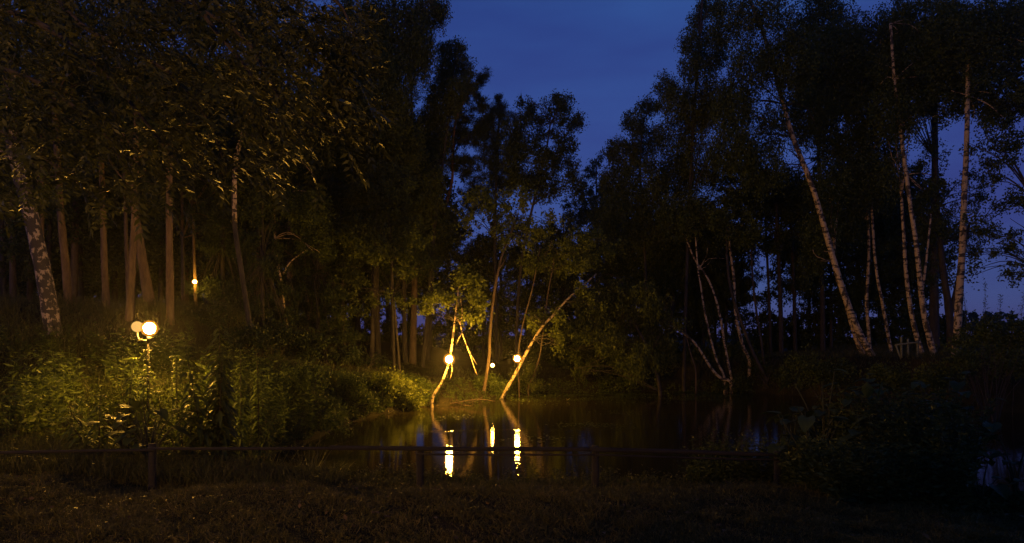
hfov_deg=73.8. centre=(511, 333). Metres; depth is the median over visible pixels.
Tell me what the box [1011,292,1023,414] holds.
tall reed
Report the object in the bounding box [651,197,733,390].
birch tree
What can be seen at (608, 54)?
sky
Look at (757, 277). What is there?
wood tree
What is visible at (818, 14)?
dark tree
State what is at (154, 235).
wood tree
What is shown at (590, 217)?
wood tree
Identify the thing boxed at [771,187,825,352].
dark tree
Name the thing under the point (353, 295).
wood tree
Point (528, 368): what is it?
bush
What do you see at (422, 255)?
pine tree
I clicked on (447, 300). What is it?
crooked birch
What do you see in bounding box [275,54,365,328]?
wood tree
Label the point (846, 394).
broad leaved plant
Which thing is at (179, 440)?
tall weed
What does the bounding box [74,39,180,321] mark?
pine tree
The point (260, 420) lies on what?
tall weed
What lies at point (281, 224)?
wood tree
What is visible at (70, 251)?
wood tree
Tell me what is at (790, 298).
wood tree
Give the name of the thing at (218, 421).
tall weed
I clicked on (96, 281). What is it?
wood tree
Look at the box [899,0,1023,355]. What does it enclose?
birch tree
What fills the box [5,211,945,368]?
undergrowth thicket
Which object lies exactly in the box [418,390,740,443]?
floating weed
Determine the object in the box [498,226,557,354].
wood tree
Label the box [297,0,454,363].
weeping birch
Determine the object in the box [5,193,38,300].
wood tree
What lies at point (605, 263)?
wood tree
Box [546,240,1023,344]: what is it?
treeline
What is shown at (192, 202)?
pine tree
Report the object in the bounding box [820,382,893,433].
broad leaved plant
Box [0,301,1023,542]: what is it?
ground
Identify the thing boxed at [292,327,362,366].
slope bush
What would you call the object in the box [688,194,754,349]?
wood tree
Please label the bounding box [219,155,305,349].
spruce tree
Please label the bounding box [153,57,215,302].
wood tree
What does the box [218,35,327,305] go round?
wood tree
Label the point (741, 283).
wood tree
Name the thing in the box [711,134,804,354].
dark tree
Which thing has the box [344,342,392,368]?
slope bush
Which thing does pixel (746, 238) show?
dark tree
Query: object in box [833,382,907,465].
broad leaved plant
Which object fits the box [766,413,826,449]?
broad leaved plant
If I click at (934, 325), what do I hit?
dark tree
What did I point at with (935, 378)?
bank bush
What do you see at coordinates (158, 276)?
wood tree
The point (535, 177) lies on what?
aspen tree
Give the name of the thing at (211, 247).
spruce tree
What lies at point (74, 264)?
wood tree
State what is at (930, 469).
shore herbs
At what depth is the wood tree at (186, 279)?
36.25 m
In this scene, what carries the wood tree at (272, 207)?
on the ground at (439, 355)
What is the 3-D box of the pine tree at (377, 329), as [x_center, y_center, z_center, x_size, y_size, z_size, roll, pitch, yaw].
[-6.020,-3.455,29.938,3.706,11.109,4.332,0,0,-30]
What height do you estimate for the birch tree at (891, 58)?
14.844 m
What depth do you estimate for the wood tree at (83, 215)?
31.56 m
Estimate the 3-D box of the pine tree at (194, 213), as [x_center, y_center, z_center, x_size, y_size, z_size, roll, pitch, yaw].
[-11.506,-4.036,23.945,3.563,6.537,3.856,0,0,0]
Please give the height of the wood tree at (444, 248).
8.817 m
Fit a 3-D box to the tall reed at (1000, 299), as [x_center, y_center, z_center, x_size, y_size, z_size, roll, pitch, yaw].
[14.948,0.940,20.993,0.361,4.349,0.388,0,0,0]
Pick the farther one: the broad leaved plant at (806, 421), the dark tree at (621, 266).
the dark tree at (621, 266)
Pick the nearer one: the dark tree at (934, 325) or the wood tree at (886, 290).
the dark tree at (934, 325)
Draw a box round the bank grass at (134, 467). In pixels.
[0,418,782,488]
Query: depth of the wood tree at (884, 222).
37.24 m
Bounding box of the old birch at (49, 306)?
[0,0,137,346]
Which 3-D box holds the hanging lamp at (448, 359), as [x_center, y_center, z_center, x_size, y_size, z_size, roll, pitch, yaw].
[-2.080,0.705,22.600,0.392,0.693,0.392,0,0,0]
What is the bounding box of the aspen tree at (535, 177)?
[494,89,593,368]
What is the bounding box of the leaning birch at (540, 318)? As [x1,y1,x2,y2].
[500,274,611,398]
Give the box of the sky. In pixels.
[11,0,1023,337]
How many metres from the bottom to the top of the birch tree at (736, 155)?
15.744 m
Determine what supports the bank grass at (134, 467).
on the ground at (439, 355)
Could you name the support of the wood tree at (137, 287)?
on the ground at (439, 355)
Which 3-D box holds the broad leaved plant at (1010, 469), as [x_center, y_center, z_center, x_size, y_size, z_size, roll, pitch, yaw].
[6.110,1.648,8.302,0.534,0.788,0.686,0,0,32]
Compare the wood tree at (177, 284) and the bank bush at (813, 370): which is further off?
the wood tree at (177, 284)
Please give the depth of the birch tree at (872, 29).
28.48 m
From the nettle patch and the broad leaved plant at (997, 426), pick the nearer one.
the broad leaved plant at (997, 426)
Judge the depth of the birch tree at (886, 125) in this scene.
26.36 m
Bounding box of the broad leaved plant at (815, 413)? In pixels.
[778,369,855,445]
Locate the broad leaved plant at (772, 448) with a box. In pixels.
[768,406,818,460]
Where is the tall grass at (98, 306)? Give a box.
[0,284,427,471]
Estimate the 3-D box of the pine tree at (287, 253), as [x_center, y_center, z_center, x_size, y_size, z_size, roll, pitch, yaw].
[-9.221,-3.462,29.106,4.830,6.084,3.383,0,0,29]
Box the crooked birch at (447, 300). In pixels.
[416,259,494,407]
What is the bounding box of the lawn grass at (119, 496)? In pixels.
[0,466,1023,542]
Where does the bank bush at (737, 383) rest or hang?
on the ground at (439, 355)
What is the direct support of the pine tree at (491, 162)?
on the ground at (439, 355)
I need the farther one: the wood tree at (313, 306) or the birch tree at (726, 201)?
the wood tree at (313, 306)
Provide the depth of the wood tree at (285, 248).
38.20 m
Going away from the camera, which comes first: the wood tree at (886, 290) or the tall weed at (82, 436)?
the tall weed at (82, 436)
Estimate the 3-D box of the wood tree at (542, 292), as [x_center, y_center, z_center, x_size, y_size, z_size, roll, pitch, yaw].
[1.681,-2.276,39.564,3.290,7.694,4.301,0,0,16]
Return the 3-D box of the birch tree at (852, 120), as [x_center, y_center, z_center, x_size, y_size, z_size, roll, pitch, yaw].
[13.988,-6.291,28.749,3.903,14.554,3.557,0,0,19]
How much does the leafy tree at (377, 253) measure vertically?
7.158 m
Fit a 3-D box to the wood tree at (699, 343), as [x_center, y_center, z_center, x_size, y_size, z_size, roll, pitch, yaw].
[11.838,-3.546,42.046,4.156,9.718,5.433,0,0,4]
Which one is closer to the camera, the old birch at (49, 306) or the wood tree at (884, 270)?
the old birch at (49, 306)
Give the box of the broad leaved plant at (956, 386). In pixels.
[924,371,974,418]
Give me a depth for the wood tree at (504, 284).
36.45 m
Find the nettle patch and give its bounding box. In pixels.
[0,316,328,459]
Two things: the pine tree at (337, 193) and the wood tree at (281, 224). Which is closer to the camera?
the pine tree at (337, 193)
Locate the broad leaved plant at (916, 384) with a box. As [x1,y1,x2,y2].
[898,382,970,431]
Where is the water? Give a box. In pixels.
[258,391,1023,490]
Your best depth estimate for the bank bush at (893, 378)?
21.71 m
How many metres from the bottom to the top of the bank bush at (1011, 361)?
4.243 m
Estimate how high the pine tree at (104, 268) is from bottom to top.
8.563 m
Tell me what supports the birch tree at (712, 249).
on the ground at (439, 355)
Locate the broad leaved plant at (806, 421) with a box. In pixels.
[760,410,849,451]
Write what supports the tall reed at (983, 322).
on the ground at (439, 355)
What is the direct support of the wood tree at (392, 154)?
on the ground at (439, 355)
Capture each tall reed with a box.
[961,290,980,413]
[979,283,989,384]
[992,294,1003,403]
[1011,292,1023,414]
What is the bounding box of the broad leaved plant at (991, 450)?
[976,398,1009,474]
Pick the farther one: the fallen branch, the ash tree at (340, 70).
the fallen branch
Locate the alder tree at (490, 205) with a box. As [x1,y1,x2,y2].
[452,181,573,392]
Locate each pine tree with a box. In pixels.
[2,86,98,234]
[15,1,107,306]
[32,37,154,307]
[64,55,183,289]
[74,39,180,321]
[77,65,186,309]
[118,37,217,325]
[127,145,239,305]
[141,101,244,304]
[253,181,339,319]
[295,128,376,354]
[315,215,399,341]
[338,153,430,371]
[359,145,422,357]
[364,210,447,363]
[426,65,498,360]
[455,92,530,362]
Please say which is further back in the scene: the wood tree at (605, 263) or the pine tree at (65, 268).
the wood tree at (605, 263)
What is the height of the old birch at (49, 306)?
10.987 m
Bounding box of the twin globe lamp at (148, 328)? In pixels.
[131,321,155,425]
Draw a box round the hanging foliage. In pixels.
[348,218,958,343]
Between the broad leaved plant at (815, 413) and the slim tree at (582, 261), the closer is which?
the broad leaved plant at (815, 413)
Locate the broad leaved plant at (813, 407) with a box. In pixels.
[812,398,864,431]
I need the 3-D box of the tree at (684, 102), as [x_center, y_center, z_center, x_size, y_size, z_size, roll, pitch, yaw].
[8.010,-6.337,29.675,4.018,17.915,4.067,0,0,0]
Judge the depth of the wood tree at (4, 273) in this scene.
32.77 m
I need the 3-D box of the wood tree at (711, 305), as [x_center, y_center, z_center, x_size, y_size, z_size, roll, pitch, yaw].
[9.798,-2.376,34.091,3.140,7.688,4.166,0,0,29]
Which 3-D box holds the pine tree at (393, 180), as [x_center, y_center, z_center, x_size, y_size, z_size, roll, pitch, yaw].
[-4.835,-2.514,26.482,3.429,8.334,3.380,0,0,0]
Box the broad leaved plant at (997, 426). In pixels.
[932,405,1001,491]
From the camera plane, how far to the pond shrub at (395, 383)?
22.12 m
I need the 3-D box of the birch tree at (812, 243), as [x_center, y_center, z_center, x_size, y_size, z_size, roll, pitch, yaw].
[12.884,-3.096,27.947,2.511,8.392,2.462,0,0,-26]
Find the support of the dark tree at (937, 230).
on the ground at (439, 355)
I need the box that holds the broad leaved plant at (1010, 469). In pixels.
[986,434,1023,490]
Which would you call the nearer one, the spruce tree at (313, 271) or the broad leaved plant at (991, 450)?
the broad leaved plant at (991, 450)
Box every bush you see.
[207,319,284,356]
[260,311,316,356]
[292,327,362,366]
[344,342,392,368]
[468,371,518,398]
[507,351,549,392]
[587,360,657,391]
[709,369,757,392]
[733,349,799,389]
[775,343,858,398]
[859,358,929,404]
[910,354,985,408]
[935,306,1023,421]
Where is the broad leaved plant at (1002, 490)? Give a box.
[971,459,1023,500]
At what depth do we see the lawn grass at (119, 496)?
6.47 m
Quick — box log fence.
[0,443,781,490]
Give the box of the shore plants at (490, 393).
[440,366,756,403]
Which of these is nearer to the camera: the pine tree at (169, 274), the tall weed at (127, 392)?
the tall weed at (127, 392)
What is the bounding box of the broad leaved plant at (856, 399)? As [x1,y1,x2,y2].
[813,390,860,436]
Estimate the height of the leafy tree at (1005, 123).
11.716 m
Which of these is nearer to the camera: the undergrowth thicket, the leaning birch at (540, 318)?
the leaning birch at (540, 318)
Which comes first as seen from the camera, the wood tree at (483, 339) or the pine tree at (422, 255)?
the pine tree at (422, 255)
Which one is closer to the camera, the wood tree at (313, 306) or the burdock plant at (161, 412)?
the burdock plant at (161, 412)
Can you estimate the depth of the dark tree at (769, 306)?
32.96 m
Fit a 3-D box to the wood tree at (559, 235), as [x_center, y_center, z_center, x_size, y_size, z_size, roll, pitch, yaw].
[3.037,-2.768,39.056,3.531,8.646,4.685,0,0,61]
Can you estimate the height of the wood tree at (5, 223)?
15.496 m
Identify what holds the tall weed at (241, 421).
on the ground at (439, 355)
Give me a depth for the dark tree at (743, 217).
28.55 m
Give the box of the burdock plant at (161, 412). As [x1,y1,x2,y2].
[101,400,198,467]
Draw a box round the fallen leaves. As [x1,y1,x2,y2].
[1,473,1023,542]
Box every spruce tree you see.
[185,141,268,321]
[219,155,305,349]
[274,183,369,346]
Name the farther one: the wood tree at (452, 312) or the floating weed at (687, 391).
the wood tree at (452, 312)
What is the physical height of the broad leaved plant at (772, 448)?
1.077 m
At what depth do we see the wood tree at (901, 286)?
39.45 m
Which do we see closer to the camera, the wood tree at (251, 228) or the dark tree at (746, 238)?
the dark tree at (746, 238)
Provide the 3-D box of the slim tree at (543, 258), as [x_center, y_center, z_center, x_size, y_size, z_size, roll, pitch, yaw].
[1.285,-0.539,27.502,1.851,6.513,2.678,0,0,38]
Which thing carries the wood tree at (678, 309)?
on the ground at (439, 355)
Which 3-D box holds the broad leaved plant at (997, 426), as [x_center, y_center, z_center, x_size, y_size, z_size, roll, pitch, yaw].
[5.233,1.395,7.838,0.639,1.148,0.979,0,0,22]
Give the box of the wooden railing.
[895,337,919,358]
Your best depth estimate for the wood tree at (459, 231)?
39.67 m
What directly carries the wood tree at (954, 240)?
on the ground at (439, 355)
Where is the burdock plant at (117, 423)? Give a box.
[87,407,167,458]
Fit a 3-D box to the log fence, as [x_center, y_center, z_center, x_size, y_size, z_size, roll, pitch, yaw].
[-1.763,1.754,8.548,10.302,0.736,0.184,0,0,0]
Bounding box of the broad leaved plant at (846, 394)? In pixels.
[821,373,879,422]
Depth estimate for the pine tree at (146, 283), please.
19.42 m
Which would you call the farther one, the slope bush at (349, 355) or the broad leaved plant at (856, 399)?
the slope bush at (349, 355)
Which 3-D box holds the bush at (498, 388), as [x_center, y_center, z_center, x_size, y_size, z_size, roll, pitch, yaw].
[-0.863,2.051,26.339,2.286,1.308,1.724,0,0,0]
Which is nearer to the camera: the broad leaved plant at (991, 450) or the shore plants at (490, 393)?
the broad leaved plant at (991, 450)
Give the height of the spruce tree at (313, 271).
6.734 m
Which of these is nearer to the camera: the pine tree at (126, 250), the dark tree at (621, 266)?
the pine tree at (126, 250)
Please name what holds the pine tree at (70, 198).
on the ground at (439, 355)
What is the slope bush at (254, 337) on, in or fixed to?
on the ground at (439, 355)
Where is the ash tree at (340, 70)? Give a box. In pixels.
[0,0,398,243]
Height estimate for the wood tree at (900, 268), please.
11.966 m
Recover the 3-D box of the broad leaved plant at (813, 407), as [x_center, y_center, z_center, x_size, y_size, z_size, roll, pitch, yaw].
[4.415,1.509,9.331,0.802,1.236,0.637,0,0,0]
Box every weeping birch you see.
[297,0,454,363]
[399,35,480,367]
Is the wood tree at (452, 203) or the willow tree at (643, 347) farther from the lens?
the wood tree at (452, 203)
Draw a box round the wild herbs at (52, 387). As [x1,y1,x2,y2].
[0,318,440,458]
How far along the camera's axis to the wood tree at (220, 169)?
33.09 m
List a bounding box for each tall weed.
[58,394,117,453]
[115,357,143,437]
[131,350,162,454]
[151,356,183,458]
[152,389,204,463]
[174,305,246,465]
[225,350,283,464]
[246,358,275,458]
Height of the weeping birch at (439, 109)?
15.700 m
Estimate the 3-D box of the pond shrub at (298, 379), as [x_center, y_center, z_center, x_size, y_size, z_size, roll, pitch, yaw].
[-5.232,1.794,16.593,2.580,2.562,2.647,0,0,-22]
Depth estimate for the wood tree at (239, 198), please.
32.91 m
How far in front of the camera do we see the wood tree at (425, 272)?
32.43 m
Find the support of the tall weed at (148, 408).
on the ground at (439, 355)
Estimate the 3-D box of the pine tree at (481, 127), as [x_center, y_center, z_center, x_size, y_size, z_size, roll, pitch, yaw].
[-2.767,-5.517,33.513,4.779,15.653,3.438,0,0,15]
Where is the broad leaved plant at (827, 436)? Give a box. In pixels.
[788,416,854,447]
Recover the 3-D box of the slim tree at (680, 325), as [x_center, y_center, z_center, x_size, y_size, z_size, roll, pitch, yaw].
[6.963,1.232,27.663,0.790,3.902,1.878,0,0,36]
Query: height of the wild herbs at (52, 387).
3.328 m
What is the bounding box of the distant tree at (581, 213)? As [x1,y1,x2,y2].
[558,151,611,336]
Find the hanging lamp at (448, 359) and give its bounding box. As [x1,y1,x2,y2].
[446,344,452,362]
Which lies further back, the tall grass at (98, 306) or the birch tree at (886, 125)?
the birch tree at (886, 125)
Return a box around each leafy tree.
[326,202,435,372]
[958,50,1023,290]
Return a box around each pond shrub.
[262,356,355,438]
[327,360,385,419]
[365,366,427,410]
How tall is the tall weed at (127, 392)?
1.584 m
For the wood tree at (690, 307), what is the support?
on the ground at (439, 355)
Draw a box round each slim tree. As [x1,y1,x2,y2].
[514,241,571,396]
[517,224,621,394]
[667,317,696,393]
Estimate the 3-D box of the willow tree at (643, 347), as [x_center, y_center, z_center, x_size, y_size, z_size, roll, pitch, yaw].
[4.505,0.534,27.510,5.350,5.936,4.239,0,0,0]
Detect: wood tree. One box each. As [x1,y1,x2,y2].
[0,51,55,296]
[0,60,119,273]
[0,80,45,277]
[0,80,58,297]
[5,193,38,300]
[17,0,118,302]
[18,71,128,301]
[18,205,97,277]
[35,82,154,298]
[51,94,149,303]
[69,41,228,268]
[88,215,180,299]
[108,161,211,302]
[140,192,201,304]
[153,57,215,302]
[159,54,280,304]
[178,49,274,284]
[192,56,264,295]
[209,82,271,290]
[211,36,311,320]
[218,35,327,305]
[227,101,303,300]
[238,134,304,302]
[256,113,332,318]
[266,147,346,315]
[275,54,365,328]
[314,176,421,341]
[320,13,446,282]
[337,146,465,351]
[363,288,396,321]
[377,58,474,364]
[381,103,476,341]
[396,215,469,348]
[423,209,471,338]
[446,238,493,353]
[454,208,544,359]
[454,233,502,358]
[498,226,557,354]
[511,228,571,343]
[531,211,592,343]
[575,195,634,337]
[587,190,641,332]
[625,206,707,348]
[668,228,723,347]
[681,202,730,347]
[681,212,740,348]
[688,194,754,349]
[700,195,767,342]
[719,250,766,341]
[755,178,836,332]
[774,184,873,348]
[796,138,915,345]
[836,175,909,330]
[847,182,928,316]
[865,242,915,339]
[870,180,959,338]
[875,165,974,325]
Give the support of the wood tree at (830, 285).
on the ground at (439, 355)
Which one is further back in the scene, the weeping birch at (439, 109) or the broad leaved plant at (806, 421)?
the weeping birch at (439, 109)
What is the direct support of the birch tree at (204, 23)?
on the ground at (439, 355)
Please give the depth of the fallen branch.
23.68 m
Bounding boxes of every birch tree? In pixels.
[79,0,341,360]
[226,136,339,326]
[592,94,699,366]
[620,306,732,392]
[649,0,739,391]
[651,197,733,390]
[675,195,725,391]
[686,177,760,378]
[701,0,875,355]
[792,154,863,354]
[796,10,896,347]
[832,1,908,350]
[856,16,953,354]
[864,0,984,356]
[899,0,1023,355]
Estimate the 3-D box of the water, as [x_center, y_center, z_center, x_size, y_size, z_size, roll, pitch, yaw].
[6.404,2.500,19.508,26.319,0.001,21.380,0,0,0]
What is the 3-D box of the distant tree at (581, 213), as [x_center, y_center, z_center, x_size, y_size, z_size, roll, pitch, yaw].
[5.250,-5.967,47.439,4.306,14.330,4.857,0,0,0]
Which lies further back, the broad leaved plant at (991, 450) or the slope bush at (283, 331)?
the slope bush at (283, 331)
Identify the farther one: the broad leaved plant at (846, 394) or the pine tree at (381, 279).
the pine tree at (381, 279)
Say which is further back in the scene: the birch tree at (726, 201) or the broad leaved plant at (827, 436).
the birch tree at (726, 201)
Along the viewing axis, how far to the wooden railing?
25.51 m
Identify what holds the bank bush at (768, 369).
on the ground at (439, 355)
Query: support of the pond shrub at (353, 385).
on the ground at (439, 355)
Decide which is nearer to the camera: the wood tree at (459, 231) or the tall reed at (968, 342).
the tall reed at (968, 342)
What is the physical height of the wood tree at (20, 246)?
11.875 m
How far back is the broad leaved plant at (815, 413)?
8.83 m
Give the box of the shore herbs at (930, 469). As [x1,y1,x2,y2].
[674,383,1023,514]
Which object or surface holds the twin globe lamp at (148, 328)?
on the ground at (439, 355)
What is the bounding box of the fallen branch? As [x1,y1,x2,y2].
[449,397,492,403]
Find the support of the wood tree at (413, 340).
on the ground at (439, 355)
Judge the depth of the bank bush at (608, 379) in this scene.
29.37 m
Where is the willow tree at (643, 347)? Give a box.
[558,274,689,395]
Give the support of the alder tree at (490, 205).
on the ground at (439, 355)
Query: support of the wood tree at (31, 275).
on the ground at (439, 355)
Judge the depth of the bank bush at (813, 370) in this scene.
25.22 m
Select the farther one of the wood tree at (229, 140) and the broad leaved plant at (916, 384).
the wood tree at (229, 140)
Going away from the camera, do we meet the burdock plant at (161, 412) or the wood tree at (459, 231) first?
the burdock plant at (161, 412)
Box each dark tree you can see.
[596,226,728,343]
[700,207,767,387]
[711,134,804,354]
[718,176,791,354]
[722,218,769,373]
[756,0,867,351]
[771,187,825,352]
[810,0,1023,348]
[900,131,994,347]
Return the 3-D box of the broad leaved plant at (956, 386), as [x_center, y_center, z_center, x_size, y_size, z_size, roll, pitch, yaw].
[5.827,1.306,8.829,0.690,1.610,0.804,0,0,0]
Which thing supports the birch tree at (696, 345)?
on the ground at (439, 355)
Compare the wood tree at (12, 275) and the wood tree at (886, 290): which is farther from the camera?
the wood tree at (886, 290)
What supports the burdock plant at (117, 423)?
on the ground at (439, 355)
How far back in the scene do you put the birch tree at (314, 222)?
23.60 m
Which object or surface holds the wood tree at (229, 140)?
on the ground at (439, 355)
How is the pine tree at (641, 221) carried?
on the ground at (439, 355)
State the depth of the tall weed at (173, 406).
11.90 m
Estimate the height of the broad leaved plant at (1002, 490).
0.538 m
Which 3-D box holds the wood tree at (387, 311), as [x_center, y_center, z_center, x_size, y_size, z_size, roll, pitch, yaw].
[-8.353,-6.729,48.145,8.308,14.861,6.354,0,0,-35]

